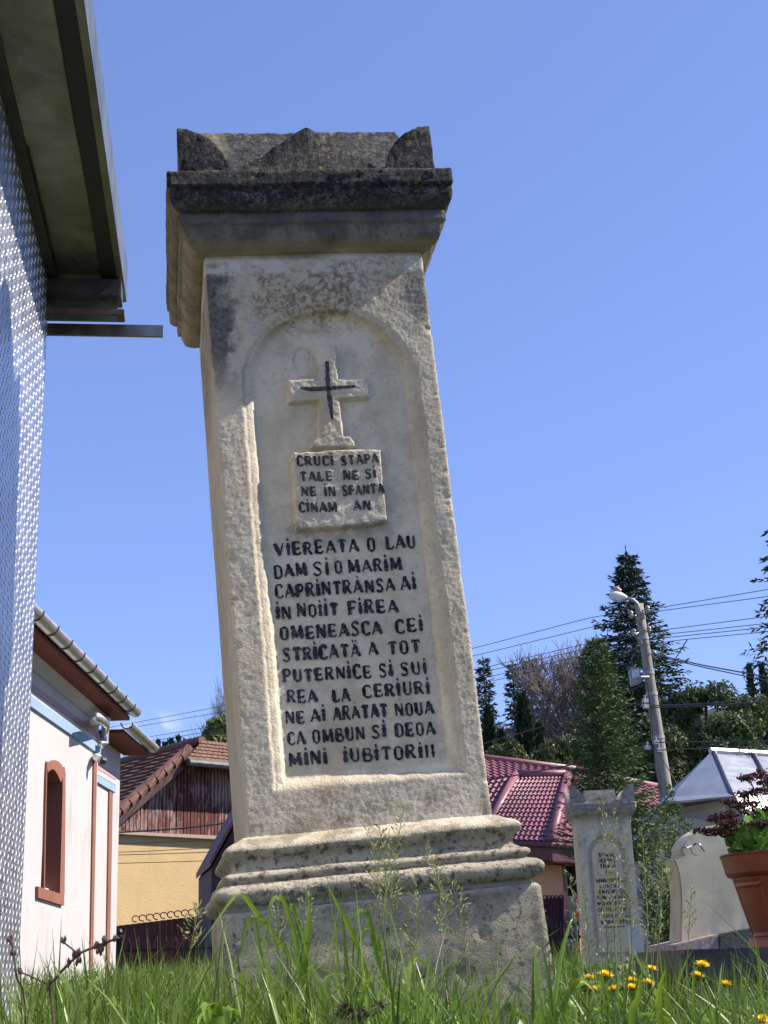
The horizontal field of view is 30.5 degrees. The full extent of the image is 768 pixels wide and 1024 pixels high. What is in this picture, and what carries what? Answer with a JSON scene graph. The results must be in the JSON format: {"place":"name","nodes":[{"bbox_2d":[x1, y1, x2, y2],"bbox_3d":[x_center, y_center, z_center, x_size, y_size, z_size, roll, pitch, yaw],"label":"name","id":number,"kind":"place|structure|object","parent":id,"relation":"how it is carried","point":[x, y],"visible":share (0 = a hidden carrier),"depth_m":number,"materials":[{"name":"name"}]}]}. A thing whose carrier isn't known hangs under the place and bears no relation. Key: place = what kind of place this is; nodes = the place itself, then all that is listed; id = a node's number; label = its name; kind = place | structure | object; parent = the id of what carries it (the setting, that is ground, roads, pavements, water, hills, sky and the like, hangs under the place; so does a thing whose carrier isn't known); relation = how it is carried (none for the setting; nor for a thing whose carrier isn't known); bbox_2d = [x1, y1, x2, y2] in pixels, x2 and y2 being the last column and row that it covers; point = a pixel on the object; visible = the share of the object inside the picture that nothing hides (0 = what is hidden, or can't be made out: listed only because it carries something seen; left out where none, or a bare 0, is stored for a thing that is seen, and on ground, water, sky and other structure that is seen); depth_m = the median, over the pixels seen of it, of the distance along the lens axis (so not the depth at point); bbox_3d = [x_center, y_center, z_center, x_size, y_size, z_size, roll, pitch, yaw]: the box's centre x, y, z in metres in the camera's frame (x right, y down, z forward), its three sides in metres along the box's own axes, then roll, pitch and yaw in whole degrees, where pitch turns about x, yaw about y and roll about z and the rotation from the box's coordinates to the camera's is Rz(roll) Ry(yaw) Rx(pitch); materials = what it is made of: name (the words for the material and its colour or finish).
{"place":"outdoors","nodes":[
{"label":"outdoors","id":0,"kind":"place"},
{"bbox_2d":[119,822,223,832],"bbox_3d":[-4.426,6.884,30.925,3.798,0.233,0.038,-2,-18,0],"label":"overhead wire","id":1,"kind":"object","parent":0,"point":[170,828],"visible":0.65,"depth_m":30.89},
{"bbox_2d":[35,0,767,757],"label":"sky","id":2,"kind":"structure","parent":0,"point":[596,275],"materials":[{"name":"blue"}]},
{"bbox_2d":[504,708,764,755],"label":"hill","id":3,"kind":"structure","parent":0,"point":[721,713],"depth_m":184.33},
{"bbox_3d":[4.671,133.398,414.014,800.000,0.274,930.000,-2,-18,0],"label":"ground","id":4,"kind":"structure","parent":0,"visible":0},
{"bbox_2d":[2,956,140,1023],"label":"grass tuft","id":5,"kind":"object","parent":4,"relation":"on","point":[27,1007],"visible":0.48,"depth_m":2.66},
{"bbox_2d":[0,0,162,1023],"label":"metal kiosk","id":6,"kind":"object","parent":4,"relation":"on","point":[63,256],"visible":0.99,"depth_m":4.24,"materials":[{"name":"paint"}]},
{"bbox_2d":[50,931,125,1023],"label":"grass plant","id":7,"kind":"object","parent":4,"relation":"on","point":[72,993],"depth_m":2.16,"materials":[{"name":"plant"}]},
{"bbox_2d":[19,603,158,991],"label":"white church","id":8,"kind":"structure","parent":4,"relation":"on","point":[79,696],"depth_m":16.08,"materials":[{"name":"paint"}]},
{"bbox_2d":[35,760,65,905],"bbox_3d":[-3.716,3.526,15.490,0.272,1.527,1.601,-2,-18,0],"label":"window","id":9,"kind":"structure","parent":8,"relation":"in","point":[52,889],"depth_m":15.65,"materials":[{"name":"brown paint"}]},
{"bbox_2d":[116,908,197,974],"bbox_3d":[-4.065,8.776,27.750,2.758,1.954,0.082,0,-18,-6],"label":"red board fence","id":10,"kind":"object","parent":4,"relation":"on","point":[169,928],"visible":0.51,"depth_m":27.80,"materials":[{"name":"paint"}]},
{"bbox_2d":[115,928,212,977],"bbox_3d":[-3.047,6.617,21.017,1.945,0.845,0.124,-2,-18,0],"label":"iron railing","id":11,"kind":"object","parent":4,"relation":"on","point":[119,931],"visible":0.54,"depth_m":21.03,"materials":[{"name":"metal"}]},
{"bbox_2d":[116,736,231,958],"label":"red gabled house","id":12,"kind":"structure","parent":4,"relation":"on","point":[184,783],"depth_m":33.52,"materials":[{"name":"paint"}]},
{"bbox_2d":[172,899,206,1022],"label":"seeding grass stalk","id":13,"kind":"object","parent":4,"relation":"on","point":[194,928],"visible":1,"depth_m":2.40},
{"bbox_2d":[187,677,224,738],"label":"bare tree","id":14,"kind":"object","parent":4,"relation":"on","point":[220,710],"visible":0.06,"depth_m":60.39,"materials":[{"name":"plant"}]},
{"bbox_2d":[201,714,226,742],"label":"leafy tree","id":15,"kind":"object","parent":4,"relation":"on","point":[220,736],"visible":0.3,"depth_m":57.63,"materials":[{"name":"green plant"}]},
{"bbox_2d":[196,809,233,965],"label":"maroon shed","id":16,"kind":"structure","parent":4,"relation":"on","point":[209,879],"depth_m":24.99,"materials":[{"name":"paint"}]},
{"bbox_2d":[197,1001,238,1023],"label":"plant","id":17,"kind":"object","parent":4,"relation":"on","point":[219,1011],"depth_m":2.03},
{"bbox_2d":[144,958,309,1023],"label":"grass tuft","id":18,"kind":"object","parent":4,"relation":"on","point":[232,1015],"visible":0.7,"depth_m":2.25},
{"bbox_2d":[222,915,286,1020],"bbox_3d":[-0.226,0.952,2.431,0.111,0.492,0.274,-2,-18,0],"label":"grass plant","id":19,"kind":"object","parent":4,"relation":"on","point":[260,945],"depth_m":2.48,"materials":[{"name":"plant"}]},
{"bbox_2d":[198,893,311,1019],"bbox_3d":[-0.225,0.951,2.495,0.202,0.535,0.149,-2,-18,0],"label":"grass plant","id":20,"kind":"object","parent":4,"relation":"on","point":[266,924],"depth_m":2.57,"materials":[{"name":"plant"}]},
{"bbox_2d":[260,891,291,997],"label":"seeding grass stalk","id":21,"kind":"object","parent":4,"relation":"on","point":[272,941],"visible":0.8,"depth_m":2.59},
{"bbox_2d":[225,972,374,1023],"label":"grass tuft","id":22,"kind":"object","parent":4,"relation":"on","point":[294,1019],"visible":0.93,"depth_m":2.14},
{"bbox_2d":[296,887,317,940],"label":"seeding grass stalk","id":23,"kind":"object","parent":4,"relation":"on","point":[300,905],"visible":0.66,"depth_m":2.65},
{"bbox_2d":[165,126,557,1023],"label":"grave monument","id":24,"kind":"object","parent":4,"relation":"on","point":[297,300],"visible":0.96,"depth_m":3.60,"materials":[{"name":"stone"}]},
{"bbox_2d":[321,885,404,1021],"bbox_3d":[-0.051,0.940,2.485,0.099,0.536,0.266,-14,-22,34],"label":"grass plant","id":25,"kind":"object","parent":4,"relation":"on","point":[374,935],"depth_m":2.57,"materials":[{"name":"plant"}]},
{"bbox_2d":[307,957,432,1023],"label":"grass plant","id":26,"kind":"object","parent":4,"relation":"on","point":[324,986],"depth_m":2.39,"materials":[{"name":"plant"}]},
{"bbox_2d":[360,815,394,1008],"bbox_3d":[-0.005,0.914,2.648,0.063,0.683,0.054,-16,-22,37],"label":"seeding grass stalk","id":27,"kind":"object","parent":4,"relation":"on","point":[380,870],"visible":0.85,"depth_m":2.72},
{"bbox_2d":[0,868,767,1023],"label":"grass","id":28,"kind":"structure","parent":4,"relation":"on","point":[189,997],"depth_m":2.50,"materials":[{"name":"plant"}]},
{"bbox_2d":[7,934,119,1023],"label":"dead sprig","id":29,"kind":"object","parent":28,"relation":"on","point":[97,946],"visible":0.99,"depth_m":2.20,"materials":[{"name":"plant"}]},
{"bbox_2d":[321,995,390,1023],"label":"dead burr weed","id":30,"kind":"object","parent":28,"relation":"on","point":[343,1006],"visible":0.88,"depth_m":2.21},
{"bbox_2d":[371,820,401,1009],"bbox_3d":[0.007,0.893,2.552,0.054,0.663,0.053,15,-24,-42],"label":"seeding grass stalk","id":31,"kind":"object","parent":4,"relation":"on","point":[381,851],"visible":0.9,"depth_m":2.62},
{"bbox_2d":[340,948,435,1023],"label":"grass tuft","id":32,"kind":"object","parent":4,"relation":"on","point":[424,1008],"visible":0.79,"depth_m":2.25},
{"bbox_2d":[377,829,409,975],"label":"seeding grass stalk","id":33,"kind":"object","parent":4,"relation":"on","point":[384,871],"visible":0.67,"depth_m":2.76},
{"bbox_2d":[383,800,409,1005],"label":"seeding grass stalk","id":34,"kind":"object","parent":4,"relation":"on","point":[398,841],"visible":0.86,"depth_m":2.67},
{"bbox_2d":[399,868,431,996],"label":"seeding grass stalk","id":35,"kind":"object","parent":4,"relation":"on","point":[416,901],"visible":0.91,"depth_m":2.74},
{"bbox_2d":[335,969,502,1023],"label":"grass tuft","id":36,"kind":"object","parent":4,"relation":"on","point":[397,1010],"visible":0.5,"depth_m":2.28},
{"bbox_2d":[368,954,488,1023],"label":"grass tuft","id":37,"kind":"object","parent":4,"relation":"on","point":[478,994],"visible":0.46,"depth_m":2.40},
{"bbox_2d":[427,853,454,1016],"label":"seeding grass stalk","id":38,"kind":"object","parent":4,"relation":"on","point":[435,918],"visible":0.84,"depth_m":2.65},
{"bbox_2d":[422,840,461,1012],"bbox_3d":[0.112,0.908,2.545,0.063,0.623,0.053,-7,-19,16],"label":"seeding grass stalk","id":39,"kind":"object","parent":4,"relation":"on","point":[433,878],"visible":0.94,"depth_m":2.60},
{"bbox_2d":[447,878,474,1012],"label":"seeding grass stalk","id":40,"kind":"object","parent":4,"relation":"on","point":[460,899],"visible":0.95,"depth_m":2.69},
{"bbox_2d":[388,964,548,1023],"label":"grass tuft","id":41,"kind":"object","parent":4,"relation":"on","point":[498,1004],"visible":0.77,"depth_m":2.29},
{"bbox_2d":[481,701,495,753],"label":"thuja tree","id":42,"kind":"object","parent":4,"relation":"on","point":[488,728],"visible":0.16,"depth_m":49.90,"materials":[{"name":"green plant"}]},
{"bbox_2d":[475,654,503,739],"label":"spruce tree","id":43,"kind":"object","parent":4,"relation":"on","point":[486,695],"visible":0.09,"depth_m":78.59,"materials":[{"name":"green plant"}]},
{"bbox_2d":[493,726,508,745],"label":"thuja tree","id":44,"kind":"object","parent":4,"relation":"on","point":[500,733],"visible":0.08,"depth_m":48.86,"materials":[{"name":"green plant"}]},
{"bbox_2d":[485,740,536,840],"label":"leafy bush","id":45,"kind":"object","parent":4,"relation":"on","point":[497,747],"visible":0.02,"depth_m":45.44,"materials":[{"name":"green plant"}]},
{"bbox_2d":[501,659,522,739],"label":"spruce tree","id":46,"kind":"object","parent":4,"relation":"on","point":[510,685],"visible":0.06,"depth_m":82.48,"materials":[{"name":"green plant"}]},
{"bbox_2d":[501,739,527,839],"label":"leafy bush","id":47,"kind":"object","parent":4,"relation":"on","point":[513,748],"visible":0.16,"depth_m":43.75,"materials":[{"name":"green plant"}]},
{"bbox_2d":[512,690,537,759],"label":"thuja tree","id":48,"kind":"object","parent":4,"relation":"on","point":[523,718],"visible":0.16,"depth_m":49.87,"materials":[{"name":"green plant"}]},
{"bbox_2d":[511,653,546,744],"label":"spruce tree","id":49,"kind":"object","parent":4,"relation":"on","point":[524,669],"depth_m":80.73,"materials":[{"name":"green plant"}]},
{"bbox_2d":[533,720,545,760],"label":"thuja tree","id":50,"kind":"object","parent":4,"relation":"on","point":[538,733],"visible":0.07,"depth_m":50.80,"materials":[{"name":"green plant"}]},
{"bbox_2d":[438,953,654,1023],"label":"grass tuft","id":51,"kind":"object","parent":4,"relation":"on","point":[550,998],"visible":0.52,"depth_m":2.59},
{"bbox_2d":[537,746,562,763],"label":"leafy bush","id":52,"kind":"object","parent":4,"relation":"on","point":[548,754],"visible":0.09,"depth_m":42.70,"materials":[{"name":"green plant"}]},
{"bbox_2d":[531,918,572,1023],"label":"grass plant","id":53,"kind":"object","parent":4,"relation":"on","point":[534,1009],"depth_m":2.74,"materials":[{"name":"plant"}]},
{"bbox_2d":[536,732,574,841],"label":"leafy bush","id":54,"kind":"object","parent":4,"relation":"on","point":[555,743],"visible":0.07,"depth_m":43.26,"materials":[{"name":"green plant"}]},
{"bbox_2d":[542,891,579,955],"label":"maroon gate","id":55,"kind":"structure","parent":4,"relation":"on","point":[556,908],"depth_m":23.07,"materials":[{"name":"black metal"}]},
{"bbox_2d":[544,908,580,961],"bbox_3d":[2.981,5.956,19.586,0.130,0.824,3.619,-12,-21,29],"label":"iron railing","id":56,"kind":"object","parent":4,"relation":"on","point":[553,937],"visible":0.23,"depth_m":18.59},
{"bbox_2d":[511,966,613,1023],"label":"grass tuft","id":57,"kind":"object","parent":4,"relation":"on","point":[578,1001],"visible":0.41,"depth_m":2.87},
{"bbox_2d":[481,636,648,768],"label":"bare tree","id":58,"kind":"object","parent":4,"relation":"on","point":[564,675],"visible":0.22,"depth_m":59.70,"materials":[{"name":"grey plant"}]},
{"bbox_2d":[534,943,610,1023],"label":"grass plant","id":59,"kind":"object","parent":4,"relation":"on","point":[574,984],"depth_m":2.42,"materials":[{"name":"plant"}]},
{"bbox_2d":[564,869,587,1018],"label":"seeding grass stalk","id":60,"kind":"object","parent":4,"relation":"on","point":[575,922],"visible":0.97,"depth_m":3.16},
{"bbox_2d":[484,754,673,953],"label":"pink roofed house","id":61,"kind":"structure","parent":4,"relation":"on","point":[528,802],"depth_m":30.40,"materials":[{"name":"tile"}]},
{"bbox_2d":[562,864,577,895],"bbox_3d":[3.765,7.577,28.731,0.436,0.884,0.200,11,-22,-36],"label":"window","id":62,"kind":"structure","parent":61,"relation":"in","point":[571,869],"depth_m":28.78,"materials":[{"name":"black glass"}]},
{"bbox_2d":[578,883,600,1018],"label":"seeding grass stalk","id":63,"kind":"object","parent":4,"relation":"on","point":[586,919],"visible":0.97,"depth_m":3.23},
{"bbox_2d":[564,783,639,973],"bbox_3d":[2.098,3.694,13.207,0.640,2.185,0.600,-2,-18,1],"label":"grave monument","id":64,"kind":"object","parent":4,"relation":"on","point":[583,815],"visible":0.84,"depth_m":13.13,"materials":[{"name":"grey stone"}]},
{"bbox_2d":[595,889,615,1023],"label":"seeding grass stalk","id":65,"kind":"object","parent":4,"relation":"on","point":[603,931],"visible":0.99,"depth_m":3.15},
{"bbox_2d":[543,632,675,861],"bbox_3d":[3.036,3.822,19.227,1.830,4.548,1.915,-2,-18,0],"label":"spruce tree","id":66,"kind":"object","parent":4,"relation":"on","point":[605,761],"visible":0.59,"depth_m":19.30,"materials":[{"name":"green plant"}]},
{"bbox_2d":[597,795,622,1016],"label":"seeding grass stalk","id":67,"kind":"object","parent":4,"relation":"on","point":[604,845],"visible":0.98,"depth_m":3.19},
{"bbox_2d":[607,806,630,1020],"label":"seeding grass stalk","id":68,"kind":"object","parent":4,"relation":"on","point":[620,896],"visible":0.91,"depth_m":3.26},
{"bbox_2d":[549,945,692,1023],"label":"grass tuft","id":69,"kind":"object","parent":4,"relation":"on","point":[604,995],"visible":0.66,"depth_m":2.57,"materials":[{"name":"plant"}]},
{"bbox_2d":[505,969,751,1023],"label":"grass plant","id":70,"kind":"object","parent":4,"relation":"on","point":[631,1015],"depth_m":2.32,"materials":[{"name":"plant"}]},
{"bbox_2d":[621,829,640,1023],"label":"seeding grass stalk","id":71,"kind":"object","parent":4,"relation":"on","point":[629,881],"visible":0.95,"depth_m":3.33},
{"bbox_2d":[554,546,716,819],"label":"spruce tree","id":72,"kind":"object","parent":4,"relation":"on","point":[627,563],"visible":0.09,"depth_m":55.46,"materials":[{"name":"green plant"}]},
{"bbox_2d":[623,718,654,777],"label":"leafy tree","id":73,"kind":"object","parent":4,"relation":"on","point":[646,727],"visible":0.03,"depth_m":49.82,"materials":[{"name":"green plant"}]},
{"bbox_2d":[609,586,671,799],"bbox_3d":[4.524,4.353,23.660,1.007,6.408,0.330,4,-19,-17],"label":"utility pole","id":74,"kind":"object","parent":4,"relation":"on","point":[657,733],"visible":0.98,"depth_m":24.03,"materials":[{"name":"concrete"}]},
{"bbox_2d":[109,613,627,727],"bbox_3d":[-1.542,3.858,31.109,0.854,0.314,17.737,15,-24,-42],"label":"overhead wire","id":75,"kind":"object","parent":74,"relation":"attached to","point":[471,648],"visible":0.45,"depth_m":27.50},
{"bbox_2d":[138,617,635,726],"bbox_3d":[-1.470,3.927,30.989,0.885,0.349,17.960,15,-24,-42],"label":"overhead wire","id":76,"kind":"object","parent":74,"relation":"attached to","point":[474,655],"visible":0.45,"depth_m":27.10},
{"bbox_2d":[139,635,637,742],"bbox_3d":[-1.189,4.195,30.649,0.831,0.250,17.206,15,-24,-42],"label":"overhead wire","id":77,"kind":"object","parent":74,"relation":"attached to","point":[475,673],"visible":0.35,"depth_m":27.15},
{"bbox_2d":[487,748,652,780],"bbox_3d":[0.959,5.451,28.056,0.457,0.160,11.667,13,-23,-38],"label":"overhead wire","id":78,"kind":"object","parent":74,"relation":"attached to","point":[547,769],"visible":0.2,"depth_m":26.04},
{"bbox_2d":[649,697,767,705],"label":"overhead wire","id":79,"kind":"object","parent":74,"relation":"attached to","point":[710,703],"visible":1,"depth_m":22.96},
{"bbox_2d":[649,701,767,707],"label":"overhead wire","id":80,"kind":"object","parent":74,"relation":"attached to","point":[709,705],"visible":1,"depth_m":22.98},
{"bbox_2d":[654,653,767,677],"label":"overhead wire","id":81,"kind":"object","parent":74,"relation":"attached to","point":[711,666],"visible":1,"depth_m":23.14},
{"bbox_2d":[628,924,653,954],"bbox_3d":[2.135,3.548,11.688,0.189,0.248,0.170,-2,-18,0],"label":"white marker","id":82,"kind":"object","parent":4,"relation":"on","point":[638,940],"visible":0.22,"depth_m":11.66,"materials":[{"name":"grey stone"}]},
{"bbox_2d":[635,824,652,1016],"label":"seeding grass stalk","id":83,"kind":"object","parent":4,"relation":"on","point":[645,870],"visible":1,"depth_m":3.33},
{"bbox_2d":[633,743,657,813],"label":"leafy bush","id":84,"kind":"object","parent":4,"relation":"on","point":[649,757],"visible":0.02,"depth_m":39.54,"materials":[{"name":"green plant"}]},
{"bbox_2d":[608,962,683,1022],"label":"grass tuft","id":85,"kind":"object","parent":4,"relation":"on","point":[629,998],"visible":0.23,"depth_m":3.44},
{"bbox_2d":[649,836,670,986],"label":"seeding grass stalk","id":86,"kind":"object","parent":4,"relation":"on","point":[658,875],"visible":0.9,"depth_m":3.25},
{"bbox_2d":[645,866,674,1021],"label":"seeding grass stalk","id":87,"kind":"object","parent":4,"relation":"on","point":[662,892],"visible":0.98,"depth_m":3.18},
{"bbox_2d":[636,783,693,946],"bbox_3d":[2.040,2.698,10.177,0.659,1.456,0.357,12,-22,-37],"label":"conifer shrub","id":88,"kind":"object","parent":4,"relation":"on","point":[666,915],"visible":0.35,"depth_m":10.07,"materials":[{"name":"green plant"}]},
{"bbox_2d":[626,943,710,1021],"bbox_3d":[0.812,1.482,4.110,0.332,0.443,0.337,-7,-18,15],"label":"grass tuft","id":89,"kind":"object","parent":4,"relation":"on","point":[670,992],"visible":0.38,"depth_m":4.13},
{"bbox_2d":[647,726,697,786],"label":"leafy bush","id":90,"kind":"object","parent":4,"relation":"on","point":[679,773],"visible":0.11,"depth_m":39.28,"materials":[{"name":"green plant"}]},
{"bbox_2d":[659,691,696,765],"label":"leafy tree","id":91,"kind":"object","parent":4,"relation":"on","point":[679,717],"visible":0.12,"depth_m":45.99,"materials":[{"name":"green plant"}]},
{"bbox_2d":[680,885,696,1023],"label":"seeding grass stalk","id":92,"kind":"object","parent":4,"relation":"on","point":[686,916],"visible":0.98,"depth_m":3.07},
{"bbox_2d":[632,747,767,944],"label":"silver roofed chapel","id":93,"kind":"structure","parent":4,"relation":"on","point":[707,783],"depth_m":19.72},
{"bbox_2d":[635,947,767,1023],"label":"grave slab","id":94,"kind":"structure","parent":4,"relation":"on","point":[721,955],"depth_m":4.52,"materials":[{"name":"stone"}]},
{"bbox_2d":[647,928,752,951],"bbox_3d":[1.745,2.196,7.198,0.702,0.118,0.410,1,-18,-10],"label":"headstone base","id":95,"kind":"object","parent":94,"relation":"on","point":[730,939],"visible":0.38,"depth_m":7.00,"materials":[{"name":"stone"}]},
{"bbox_2d":[664,825,748,942],"bbox_3d":[1.804,1.927,7.280,0.697,0.599,0.160,1,-18,-10],"label":"scrolled headstone","id":96,"kind":"object","parent":95,"relation":"on","point":[702,872],"visible":0.62,"depth_m":7.17,"materials":[{"name":"stone"}]},
{"bbox_2d":[719,850,767,947],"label":"flower pot","id":97,"kind":"object","parent":94,"relation":"on","point":[746,872],"visible":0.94,"depth_m":4.73,"materials":[{"name":"ceramic"}]},
{"bbox_2d":[690,767,767,852],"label":"sedum plant","id":98,"kind":"object","parent":97,"relation":"in","point":[749,832],"visible":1,"depth_m":4.85,"materials":[{"name":"green plant"}]},
{"bbox_2d":[696,960,709,1021],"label":"dandelion","id":99,"kind":"object","parent":4,"relation":"on","point":[702,964],"visible":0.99,"depth_m":3.32,"materials":[{"name":"yellow plant"}]},
{"bbox_2d":[676,679,738,770],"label":"leafy tree","id":100,"kind":"object","parent":4,"relation":"on","point":[712,692],"visible":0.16,"depth_m":43.73,"materials":[{"name":"green plant"}]},
{"bbox_2d":[696,735,728,764],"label":"leafy bush","id":101,"kind":"object","parent":4,"relation":"on","point":[712,745],"visible":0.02,"depth_m":35.57,"materials":[{"name":"green plant"}]},
{"bbox_2d":[692,934,764,1023],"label":"grass plant","id":102,"kind":"object","parent":4,"relation":"on","point":[716,999],"depth_m":2.68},
{"bbox_2d":[697,707,765,760],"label":"leafy bush","id":103,"kind":"object","parent":4,"relation":"on","point":[732,726],"visible":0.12,"depth_m":39.74,"materials":[{"name":"green plant"}]},
{"bbox_2d":[721,693,767,750],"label":"leafy tree","id":104,"kind":"object","parent":4,"relation":"on","point":[760,709],"visible":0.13,"depth_m":41.70,"materials":[{"name":"green plant"}]},
{"bbox_2d":[735,530,767,745],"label":"spruce tree","id":105,"kind":"object","parent":4,"relation":"on","point":[764,642],"visible":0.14,"depth_m":47.22,"materials":[{"name":"green plant"}]},
{"bbox_2d":[745,662,763,744],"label":"thuja tree","id":106,"kind":"object","parent":4,"relation":"on","point":[750,680],"visible":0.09,"depth_m":62.45,"materials":[{"name":"green plant"}]},
{"bbox_2d":[757,660,767,740],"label":"thuja tree","id":107,"kind":"object","parent":4,"relation":"on","point":[764,690],"visible":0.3,"depth_m":62.43,"materials":[{"name":"green plant"}]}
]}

